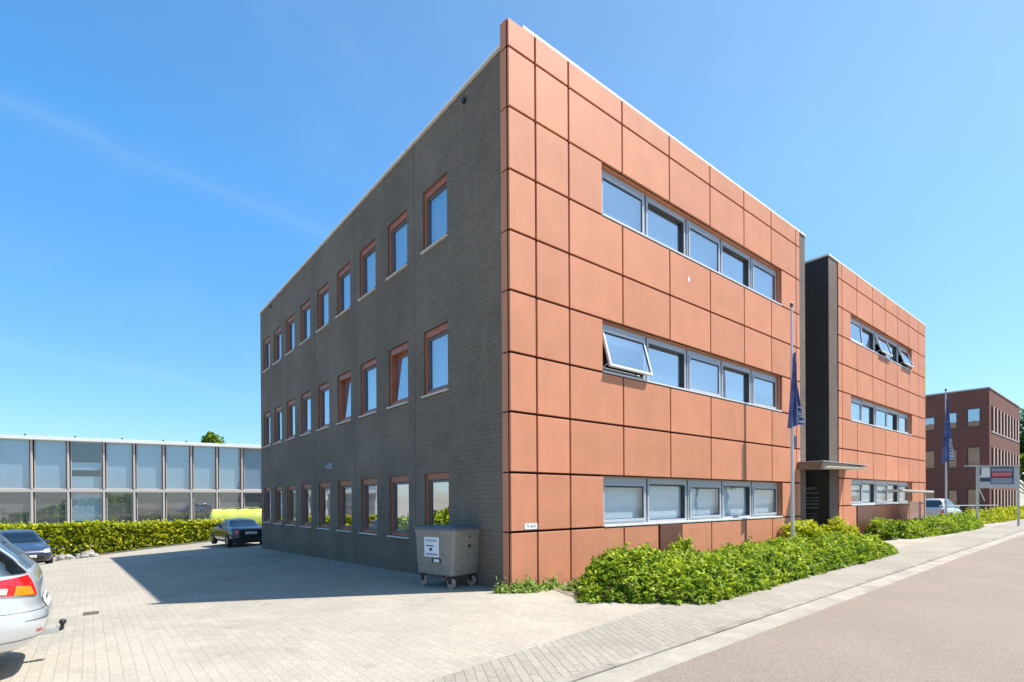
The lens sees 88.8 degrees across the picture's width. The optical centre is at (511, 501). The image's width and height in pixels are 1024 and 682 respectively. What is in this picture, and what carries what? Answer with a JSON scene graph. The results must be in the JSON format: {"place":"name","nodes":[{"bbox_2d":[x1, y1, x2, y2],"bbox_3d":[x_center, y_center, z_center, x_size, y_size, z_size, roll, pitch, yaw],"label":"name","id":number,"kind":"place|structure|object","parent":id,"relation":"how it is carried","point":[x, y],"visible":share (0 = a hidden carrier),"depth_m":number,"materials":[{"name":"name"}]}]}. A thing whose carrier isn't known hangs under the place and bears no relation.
{"place":"outdoors","nodes":[
{"label":"outdoors","id":0,"kind":"place"},
{"bbox_2d":[0,499,1023,681],"bbox_3d":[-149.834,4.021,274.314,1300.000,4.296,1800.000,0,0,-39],"label":"ground","id":1,"kind":"structure","parent":0,"point":[219,611],"depth_m":7.42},
{"bbox_2d":[0,529,52,563],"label":"parked car","id":2,"kind":"object","parent":1,"relation":"on","point":[35,546],"visible":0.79,"depth_m":22.23,"materials":[{"name":"blue metal"}]},
{"bbox_2d":[0,534,66,655],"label":"parked car","id":3,"kind":"object","parent":1,"relation":"on","point":[26,605],"visible":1,"depth_m":4.93,"materials":[{"name":"silver metal"}]},
{"bbox_2d":[37,540,210,563],"bbox_3d":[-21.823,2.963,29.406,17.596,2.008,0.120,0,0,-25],"label":"kerb","id":4,"kind":"structure","parent":1,"relation":"on","point":[151,548],"depth_m":29.92,"materials":[{"name":"concrete"}]},
{"bbox_2d":[0,434,261,542],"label":"office building","id":5,"kind":"structure","parent":1,"relation":"on","point":[50,480],"depth_m":38.42,"materials":[{"name":"metal"},{"name":"white painted metal"},{"name":"grey metal"}]},
{"bbox_2d":[0,492,29,524],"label":"window","id":6,"kind":"structure","parent":5,"relation":"in","point":[14,506],"depth_m":35.60,"materials":[{"name":"grey"}]},
{"bbox_2d":[0,439,29,488],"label":"window","id":7,"kind":"structure","parent":5,"relation":"in","point":[14,453],"depth_m":35.60,"materials":[{"name":"blue glass"}]},
{"bbox_2d":[34,440,65,488],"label":"window","id":8,"kind":"structure","parent":5,"relation":"in","point":[49,456],"depth_m":36.49,"materials":[{"name":"blue glass"}]},
{"bbox_2d":[35,492,66,535],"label":"window","id":9,"kind":"structure","parent":5,"relation":"in","point":[50,507],"depth_m":36.51,"materials":[{"name":"grey"}]},
{"bbox_2d":[71,441,101,488],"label":"window","id":10,"kind":"structure","parent":5,"relation":"in","point":[77,482],"depth_m":37.49,"materials":[{"name":"blue glass"}]},
{"bbox_2d":[71,492,102,522],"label":"window","id":11,"kind":"structure","parent":5,"relation":"in","point":[84,505],"depth_m":37.50,"materials":[{"name":"blue"}]},
{"bbox_2d":[106,443,132,488],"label":"window","id":12,"kind":"structure","parent":5,"relation":"in","point":[119,473],"depth_m":38.39,"materials":[{"name":"blue glass"}]},
{"bbox_2d":[107,492,132,523],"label":"window","id":13,"kind":"structure","parent":5,"relation":"in","point":[119,504],"depth_m":38.42,"materials":[{"name":"grey"}]},
{"bbox_2d":[136,444,161,488],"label":"window","id":14,"kind":"structure","parent":5,"relation":"in","point":[148,456],"depth_m":39.28,"materials":[{"name":"blue glass"}]},
{"bbox_2d":[137,492,162,539],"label":"window","id":15,"kind":"structure","parent":5,"relation":"in","point":[149,504],"depth_m":39.28,"materials":[{"name":"grey glass"}]},
{"bbox_2d":[166,492,189,521],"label":"window","id":16,"kind":"structure","parent":5,"relation":"in","point":[177,503],"depth_m":40.13,"materials":[{"name":"grey glass"}]},
{"bbox_2d":[166,445,189,488],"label":"window","id":17,"kind":"structure","parent":5,"relation":"in","point":[177,456],"depth_m":40.13,"materials":[{"name":"blue glass"}]},
{"bbox_2d":[193,446,214,488],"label":"window","id":18,"kind":"structure","parent":5,"relation":"in","point":[203,456],"depth_m":40.97,"materials":[{"name":"blue glass"}]},
{"bbox_2d":[193,492,215,534],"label":"window","id":19,"kind":"structure","parent":5,"relation":"in","point":[204,502],"depth_m":40.96,"materials":[{"name":"grey"}]},
{"bbox_2d":[219,492,239,509],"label":"window","id":20,"kind":"structure","parent":5,"relation":"in","point":[227,500],"depth_m":41.83,"materials":[{"name":"grey"}]},
{"bbox_2d":[219,447,239,489],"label":"window","id":21,"kind":"structure","parent":5,"relation":"in","point":[229,457],"depth_m":41.83,"materials":[{"name":"blue glass"}]},
{"bbox_2d":[243,448,260,489],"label":"window","id":22,"kind":"structure","parent":5,"relation":"in","point":[252,456],"depth_m":42.62,"materials":[{"name":"blue glass"}]},
{"bbox_2d":[244,492,261,509],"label":"window","id":23,"kind":"structure","parent":5,"relation":"in","point":[252,500],"depth_m":42.62,"materials":[{"name":"grey glass"}]},
{"bbox_2d":[0,518,261,556],"bbox_3d":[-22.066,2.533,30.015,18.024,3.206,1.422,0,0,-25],"label":"hedge","id":24,"kind":"object","parent":1,"relation":"on","point":[73,535],"visible":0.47,"depth_m":29.55,"materials":[{"name":"green plant"}]},
{"bbox_2d":[200,431,225,443],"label":"tree","id":25,"kind":"object","parent":1,"relation":"on","point":[210,437],"visible":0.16,"depth_m":73.34,"materials":[{"name":"green plant"}]},
{"bbox_2d":[209,509,261,522],"bbox_3d":[-18.008,1.545,34.866,3.529,2.090,1.800,0,0,-16],"label":"covered trailer","id":26,"kind":"object","parent":1,"relation":"on","point":[253,514],"visible":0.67,"depth_m":34.07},
{"bbox_2d":[210,518,261,546],"bbox_3d":[-14.006,1.515,26.679,1.805,1.350,4.306,0,0,-43],"label":"parked car","id":27,"kind":"object","parent":1,"relation":"on","point":[229,532],"visible":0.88,"depth_m":25.39,"materials":[{"name":"black paint"}]},
{"bbox_2d":[414,524,480,588],"bbox_3d":[-1.320,1.088,10.553,1.260,1.199,0.814,0,0,40],"label":"waste container","id":28,"kind":"object","parent":1,"relation":"on","point":[448,553],"visible":1,"depth_m":10.20,"materials":[{"name":"grey plastic"}]},
{"bbox_2d":[259,18,805,587],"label":"office building","id":29,"kind":"structure","parent":1,"relation":"on","point":[527,308],"depth_m":12.29,"materials":[{"name":"brick"}]},
{"bbox_2d":[262,337,269,372],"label":"window","id":30,"kind":"structure","parent":29,"relation":"in","point":[266,343],"depth_m":23.13,"materials":[{"name":"glass"}]},
{"bbox_2d":[262,412,270,447],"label":"window","id":31,"kind":"structure","parent":29,"relation":"in","point":[267,416],"depth_m":23.10,"materials":[{"name":"glass"}]},
{"bbox_2d":[263,487,270,522],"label":"window","id":32,"kind":"structure","parent":29,"relation":"in","point":[267,490],"depth_m":23.16,"materials":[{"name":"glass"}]},
{"bbox_2d":[272,327,280,364],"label":"window","id":33,"kind":"structure","parent":29,"relation":"in","point":[278,332],"depth_m":21.79,"materials":[{"name":"glass"}]},
{"bbox_2d":[273,406,281,444],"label":"window","id":34,"kind":"structure","parent":29,"relation":"in","point":[278,411],"depth_m":21.75,"materials":[{"name":"glass"}]},
{"bbox_2d":[273,486,282,524],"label":"window","id":35,"kind":"structure","parent":29,"relation":"in","point":[278,489],"depth_m":21.82,"materials":[{"name":"glass"}]},
{"bbox_2d":[284,315,294,355],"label":"window","id":36,"kind":"structure","parent":29,"relation":"in","point":[290,322],"depth_m":20.40,"materials":[{"name":"glass"}]},
{"bbox_2d":[285,399,294,440],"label":"window","id":37,"kind":"structure","parent":29,"relation":"in","point":[291,405],"depth_m":20.42,"materials":[{"name":"glass"}]},
{"bbox_2d":[286,485,295,525],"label":"window","id":38,"kind":"structure","parent":29,"relation":"in","point":[291,489],"depth_m":20.42,"materials":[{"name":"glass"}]},
{"bbox_2d":[299,300,309,345],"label":"window","id":39,"kind":"structure","parent":29,"relation":"in","point":[306,308],"depth_m":18.98,"materials":[{"name":"glass"}]},
{"bbox_2d":[299,391,310,435],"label":"window","id":40,"kind":"structure","parent":29,"relation":"in","point":[306,398],"depth_m":18.96,"materials":[{"name":"glass"}]},
{"bbox_2d":[300,484,311,527],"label":"window","id":41,"kind":"structure","parent":29,"relation":"in","point":[306,487],"depth_m":19.02,"materials":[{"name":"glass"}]},
{"bbox_2d":[315,283,328,332],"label":"window","id":42,"kind":"structure","parent":29,"relation":"in","point":[323,293],"depth_m":17.53,"materials":[{"name":"glass"}]},
{"bbox_2d":[316,382,329,430],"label":"window","id":43,"kind":"structure","parent":29,"relation":"in","point":[324,389],"depth_m":17.58,"materials":[{"name":"glass"}]},
{"bbox_2d":[317,482,329,529],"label":"window","id":44,"kind":"structure","parent":29,"relation":"in","point":[324,487],"depth_m":17.57,"materials":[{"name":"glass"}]},
{"bbox_2d":[335,263,350,318],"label":"window","id":45,"kind":"structure","parent":29,"relation":"in","point":[343,276],"depth_m":16.13,"materials":[{"name":"glass"}]},
{"bbox_2d":[336,371,350,424],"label":"window","id":46,"kind":"structure","parent":29,"relation":"in","point":[345,379],"depth_m":16.23,"materials":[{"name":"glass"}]},
{"bbox_2d":[336,480,351,532],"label":"window","id":47,"kind":"structure","parent":29,"relation":"in","point":[345,486],"depth_m":16.13,"materials":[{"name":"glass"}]},
{"bbox_2d":[358,240,375,301],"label":"window","id":48,"kind":"structure","parent":29,"relation":"in","point":[368,272],"depth_m":14.72,"materials":[{"name":"glass"}]},
{"bbox_2d":[358,358,376,417],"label":"window","id":49,"kind":"structure","parent":29,"relation":"in","point":[369,368],"depth_m":14.76,"materials":[{"name":"glass"}]},
{"bbox_2d":[359,478,377,534],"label":"window","id":50,"kind":"structure","parent":29,"relation":"in","point":[369,485],"depth_m":14.76,"materials":[{"name":"glass"}]},
{"bbox_2d":[385,211,407,280],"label":"window","id":51,"kind":"structure","parent":29,"relation":"in","point":[398,230],"depth_m":13.30,"materials":[{"name":"glass"}]},
{"bbox_2d":[386,342,408,408],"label":"window","id":52,"kind":"structure","parent":29,"relation":"in","point":[399,355],"depth_m":13.39,"materials":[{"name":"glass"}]},
{"bbox_2d":[387,476,409,538],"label":"window","id":53,"kind":"structure","parent":29,"relation":"in","point":[399,484],"depth_m":13.31,"materials":[{"name":"glass"}]},
{"bbox_2d":[420,174,447,254],"bbox_3d":[-1.677,-6.441,11.768,0.275,1.418,1.120,0,0,-39],"label":"window","id":54,"kind":"structure","parent":29,"relation":"in","point":[435,199],"depth_m":11.85,"materials":[{"name":"glass"}]},
{"bbox_2d":[421,322,448,397],"bbox_3d":[-1.657,-3.161,11.777,0.275,1.518,1.120,0,0,-39],"label":"window","id":55,"kind":"structure","parent":29,"relation":"in","point":[436,340],"depth_m":11.87,"materials":[{"name":"glass"}]},
{"bbox_2d":[426,472,448,524],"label":"window","id":56,"kind":"structure","parent":29,"relation":"in","point":[437,484],"depth_m":11.89,"materials":[{"name":"glass"}]},
{"bbox_2d":[602,169,644,233],"bbox_3d":[2.502,-6.763,11.958,1.714,1.105,0.157,0,0,-39],"label":"window","id":57,"kind":"structure","parent":29,"relation":"in","point":[622,202],"depth_m":11.90,"materials":[{"name":"glass"}]},
{"bbox_2d":[603,477,645,524],"bbox_3d":[2.542,-0.025,11.975,1.714,1.067,0.157,0,0,-39],"label":"window","id":58,"kind":"structure","parent":29,"relation":"in","point":[624,499],"depth_m":12.04,"materials":[{"name":"glass"}]},
{"bbox_2d":[602,323,652,378],"bbox_3d":[2.599,-3.385,11.871,1.714,1.102,0.402,0,0,-39],"label":"window","id":59,"kind":"structure","parent":29,"relation":"in","point":[625,350],"depth_m":11.80,"materials":[{"name":"glass"}]},
{"bbox_2d":[644,195,684,254],"bbox_3d":[3.815,-6.774,13.037,1.714,1.105,0.132,0,0,-39],"label":"window","id":60,"kind":"structure","parent":29,"relation":"in","point":[664,225],"depth_m":13.05,"materials":[{"name":"glass"}]},
{"bbox_2d":[645,337,685,388],"bbox_3d":[3.836,-3.395,13.046,1.714,1.102,0.132,0,0,-39],"label":"window","id":61,"kind":"structure","parent":29,"relation":"in","point":[667,361],"depth_m":13.09,"materials":[{"name":"glass"}]},
{"bbox_2d":[646,479,686,521],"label":"window","id":62,"kind":"structure","parent":29,"relation":"in","point":[666,499],"depth_m":13.11,"materials":[{"name":"glass"}]},
{"bbox_2d":[685,219,719,272],"bbox_3d":[5.145,-6.785,14.097,1.714,1.105,0.157,0,0,-39],"label":"window","id":63,"kind":"structure","parent":29,"relation":"in","point":[702,246],"depth_m":13.99,"materials":[{"name":"glass"}]},
{"bbox_2d":[686,350,720,396],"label":"window","id":64,"kind":"structure","parent":29,"relation":"in","point":[703,374],"depth_m":13.98,"materials":[{"name":"glass"}]},
{"bbox_2d":[686,480,720,519],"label":"window","id":65,"kind":"structure","parent":29,"relation":"in","point":[703,497],"depth_m":14.15,"materials":[{"name":"glass"}]},
{"bbox_2d":[720,239,749,287],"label":"window","id":66,"kind":"structure","parent":29,"relation":"in","point":[734,263],"depth_m":15.20,"materials":[{"name":"glass"}]},
{"bbox_2d":[720,360,750,403],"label":"window","id":67,"kind":"structure","parent":29,"relation":"in","point":[735,379],"depth_m":15.22,"materials":[{"name":"glass"}]},
{"bbox_2d":[721,481,750,518],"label":"window","id":68,"kind":"structure","parent":29,"relation":"in","point":[735,496],"depth_m":15.27,"materials":[{"name":"glass"}]},
{"bbox_2d":[750,257,775,300],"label":"window","id":69,"kind":"structure","parent":29,"relation":"in","point":[762,278],"depth_m":16.12,"materials":[{"name":"glass"}]},
{"bbox_2d":[750,370,776,408],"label":"window","id":70,"kind":"structure","parent":29,"relation":"in","point":[763,390],"depth_m":16.14,"materials":[{"name":"glass"}]},
{"bbox_2d":[751,482,776,516],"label":"window","id":71,"kind":"structure","parent":29,"relation":"in","point":[763,495],"depth_m":16.32,"materials":[{"name":"glass"}]},
{"bbox_2d":[797,460,869,469],"bbox_3d":[11.389,-1.185,18.332,4.380,0.280,0.801,0,0,-39],"label":"entrance canopy","id":72,"kind":"object","parent":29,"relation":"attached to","point":[818,465],"visible":1,"depth_m":17.21,"materials":[{"name":"grey metal"}]},
{"bbox_2d":[492,574,578,593],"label":"weeds","id":73,"kind":"object","parent":1,"relation":"on","point":[528,586],"visible":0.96,"depth_m":9.54,"materials":[{"name":"green plant"}]},
{"bbox_2d":[554,559,814,601],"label":"planting bed soil","id":74,"kind":"structure","parent":1,"relation":"on","point":[572,593],"depth_m":9.37,"materials":[{"name":"brown soil"}]},
{"bbox_2d":[666,533,695,554],"bbox_3d":[3.807,1.145,11.738,0.749,0.844,0.867,0,0,10],"label":"bush","id":75,"kind":"object","parent":74,"relation":"on","point":[682,544],"visible":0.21,"depth_m":11.69,"materials":[{"name":"green plant"}]},
{"bbox_2d":[575,531,898,604],"bbox_3d":[6.271,1.233,12.626,13.475,1.047,3.006,0,0,-39],"label":"hedge","id":76,"kind":"object","parent":74,"relation":"on","point":[730,570],"visible":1,"depth_m":9.55,"materials":[{"name":"green plant"}]},
{"bbox_2d":[790,302,794,538],"bbox_3d":[8.170,-2.108,15.243,0.106,7.380,0.104,0,0,-39],"label":"flagpole","id":77,"kind":"object","parent":74,"relation":"on","point":[792,429],"visible":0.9,"depth_m":15.21,"materials":[{"name":"silver metal"}]},
{"bbox_2d":[787,352,804,428],"bbox_3d":[8.274,-3.209,15.159,0.553,2.220,0.145,0,0,-3],"label":"flag","id":78,"kind":"object","parent":77,"relation":"attached to","point":[795,417],"visible":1,"depth_m":15.16,"materials":[{"name":"blue fabric"}]},
{"bbox_2d":[780,519,825,538],"bbox_3d":[9.001,1.033,16.214,2.162,0.984,1.274,0,0,-39],"label":"bush","id":79,"kind":"object","parent":74,"relation":"on","point":[802,528],"visible":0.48,"depth_m":15.90,"materials":[{"name":"green plant"}]},
{"bbox_2d":[553,529,1023,681],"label":"kerb","id":80,"kind":"structure","parent":1,"relation":"on","point":[606,667],"depth_m":6.59,"materials":[{"name":"concrete"}]},
{"bbox_2d":[576,531,1023,681],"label":"gutter","id":81,"kind":"object","parent":1,"relation":"on","point":[641,668],"visible":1,"depth_m":6.60,"materials":[{"name":"concrete"}]},
{"bbox_2d":[820,516,858,535],"bbox_3d":[11.318,1.048,18.108,2.165,1.106,1.066,0,0,-39],"label":"bush","id":82,"kind":"object","parent":1,"relation":"on","point":[839,525],"visible":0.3,"depth_m":17.91,"materials":[{"name":"green plant"}]},
{"bbox_2d":[805,253,925,535],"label":"office building","id":83,"kind":"structure","parent":1,"relation":"on","point":[864,372],"depth_m":21.13,"materials":[{"name":"ceramic"}]},
{"bbox_2d":[851,397,860,421],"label":"window","id":84,"kind":"structure","parent":83,"relation":"in","point":[855,403],"depth_m":21.06,"materials":[{"name":"glass"}]},
{"bbox_2d":[851,480,861,503],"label":"window","id":85,"kind":"structure","parent":83,"relation":"in","point":[856,485],"depth_m":21.33,"materials":[{"name":"glass"}]},
{"bbox_2d":[851,318,862,344],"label":"window","id":86,"kind":"structure","parent":83,"relation":"in","point":[856,333],"depth_m":21.04,"materials":[{"name":"glass"}]},
{"bbox_2d":[861,324,873,350],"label":"window","id":87,"kind":"structure","parent":83,"relation":"in","point":[867,333],"depth_m":22.18,"materials":[{"name":"glass"}]},
{"bbox_2d":[861,401,873,424],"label":"window","id":88,"kind":"structure","parent":83,"relation":"in","point":[867,409],"depth_m":22.13,"materials":[{"name":"glass"}]},
{"bbox_2d":[861,480,874,503],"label":"window","id":89,"kind":"structure","parent":83,"relation":"in","point":[868,487],"depth_m":22.29,"materials":[{"name":"glass"}]},
{"bbox_2d":[874,405,886,427],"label":"window","id":90,"kind":"structure","parent":83,"relation":"in","point":[880,413],"depth_m":22.95,"materials":[{"name":"glass"}]},
{"bbox_2d":[875,481,886,503],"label":"window","id":91,"kind":"structure","parent":83,"relation":"in","point":[880,496],"depth_m":23.19,"materials":[{"name":"glass"}]},
{"bbox_2d":[874,331,892,356],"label":"window","id":92,"kind":"structure","parent":83,"relation":"in","point":[880,340],"depth_m":22.86,"materials":[{"name":"glass"}]},
{"bbox_2d":[886,409,897,430],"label":"window","id":93,"kind":"structure","parent":83,"relation":"in","point":[892,416],"depth_m":24.20,"materials":[{"name":"glass"}]},
{"bbox_2d":[887,482,897,502],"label":"window","id":94,"kind":"structure","parent":83,"relation":"in","point":[892,497],"depth_m":24.30,"materials":[{"name":"glass"}]},
{"bbox_2d":[898,412,907,433],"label":"window","id":95,"kind":"structure","parent":83,"relation":"in","point":[902,418],"depth_m":24.94,"materials":[{"name":"glass"}]},
{"bbox_2d":[898,482,907,502],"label":"window","id":96,"kind":"structure","parent":83,"relation":"in","point":[902,496],"depth_m":25.17,"materials":[{"name":"glass"}]},
{"bbox_2d":[897,345,913,367],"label":"window","id":97,"kind":"structure","parent":83,"relation":"in","point":[901,351],"depth_m":24.85,"materials":[{"name":"glass"}]},
{"bbox_2d":[863,517,900,539],"bbox_3d":[14.874,1.094,21.005,2.175,0.985,1.149,0,0,-39],"label":"bush","id":98,"kind":"object","parent":1,"relation":"on","point":[885,529],"visible":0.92,"depth_m":20.59,"materials":[{"name":"green plant"}]},
{"bbox_2d":[926,498,961,516],"bbox_3d":[29.189,0.588,35.685,4.206,1.630,1.949,0,0,-37],"label":"parked car","id":99,"kind":"object","parent":1,"relation":"on","point":[932,506],"visible":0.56,"depth_m":34.48,"materials":[{"name":"silver metal"}]},
{"bbox_2d":[925,387,1019,513],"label":"office building","id":100,"kind":"structure","parent":1,"relation":"on","point":[985,425],"depth_m":43.79,"materials":[{"name":"brown brick"}]},
{"bbox_2d":[967,408,979,426],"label":"window","id":101,"kind":"structure","parent":100,"relation":"in","point":[973,415],"depth_m":42.83,"materials":[{"name":"blue glass"}]},
{"bbox_2d":[967,446,979,467],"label":"window","id":102,"kind":"structure","parent":100,"relation":"in","point":[973,453],"depth_m":42.85,"materials":[{"name":"grey glass"}]},
{"bbox_2d":[967,489,979,509],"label":"window","id":103,"kind":"structure","parent":100,"relation":"in","point":[971,493],"depth_m":42.95,"materials":[{"name":"grey glass"}]},
{"bbox_2d":[963,505,1023,523],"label":"hedge","id":104,"kind":"object","parent":1,"relation":"on","point":[998,514],"visible":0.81,"depth_m":35.42,"materials":[{"name":"green plant"}]},
{"label":"planting bed soil","id":105,"kind":"structure","parent":1,"relation":"on","visible":0},
{"bbox_2d":[883,489,933,520],"bbox_3d":[17.770,0.493,23.325,4.900,2.020,0.700,0,0,-39],"label":"side canopy","id":106,"kind":"object","parent":105,"relation":"on","point":[915,510],"visible":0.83,"depth_m":23.27,"materials":[{"name":"beige metal"}]},
{"bbox_2d":[895,510,984,538],"bbox_3d":[21.339,1.109,26.277,15.009,1.186,2.492,0,0,-39],"label":"hedge","id":107,"kind":"object","parent":105,"relation":"on","point":[940,524],"visible":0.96,"depth_m":23.81,"materials":[{"name":"green plant"}]},
{"bbox_2d":[945,389,946,515],"bbox_3d":[23.167,-2.281,27.891,0.106,7.480,0.104,0,0,-39],"label":"flagpole","id":108,"kind":"object","parent":105,"relation":"on","point":[945,469],"visible":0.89,"depth_m":27.87,"materials":[{"name":"silver metal"}]},
{"bbox_2d":[941,397,953,462],"bbox_3d":[23.237,-3.791,27.805,0.733,3.500,0.146,0,0,-2],"label":"flag","id":109,"kind":"object","parent":108,"relation":"attached to","point":[947,454],"visible":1,"depth_m":27.81,"materials":[{"name":"blue fabric"}]},
{"bbox_2d":[0,0,1023,498],"label":"sky","id":110,"kind":"structure","parent":0,"point":[167,167],"materials":[{"name":"blue"}]},
{"bbox_2d":[427,520,1023,681],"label":"sidewalk","id":111,"kind":"structure","parent":0,"point":[610,642],"depth_m":7.00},
{"bbox_2d":[964,465,1020,525],"bbox_3d":[27.587,-0.319,30.165,3.173,3.492,0.528,0,0,0],"label":"billboard","id":112,"kind":"object","parent":111,"relation":"on","point":[997,476],"visible":0.99,"depth_m":30.00,"materials":[{"name":"white metal"}]},
{"bbox_2d":[632,534,1023,681],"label":"road","id":113,"kind":"structure","parent":0,"point":[960,619],"depth_m":6.18,"materials":[{"name":"grey asphalt"}]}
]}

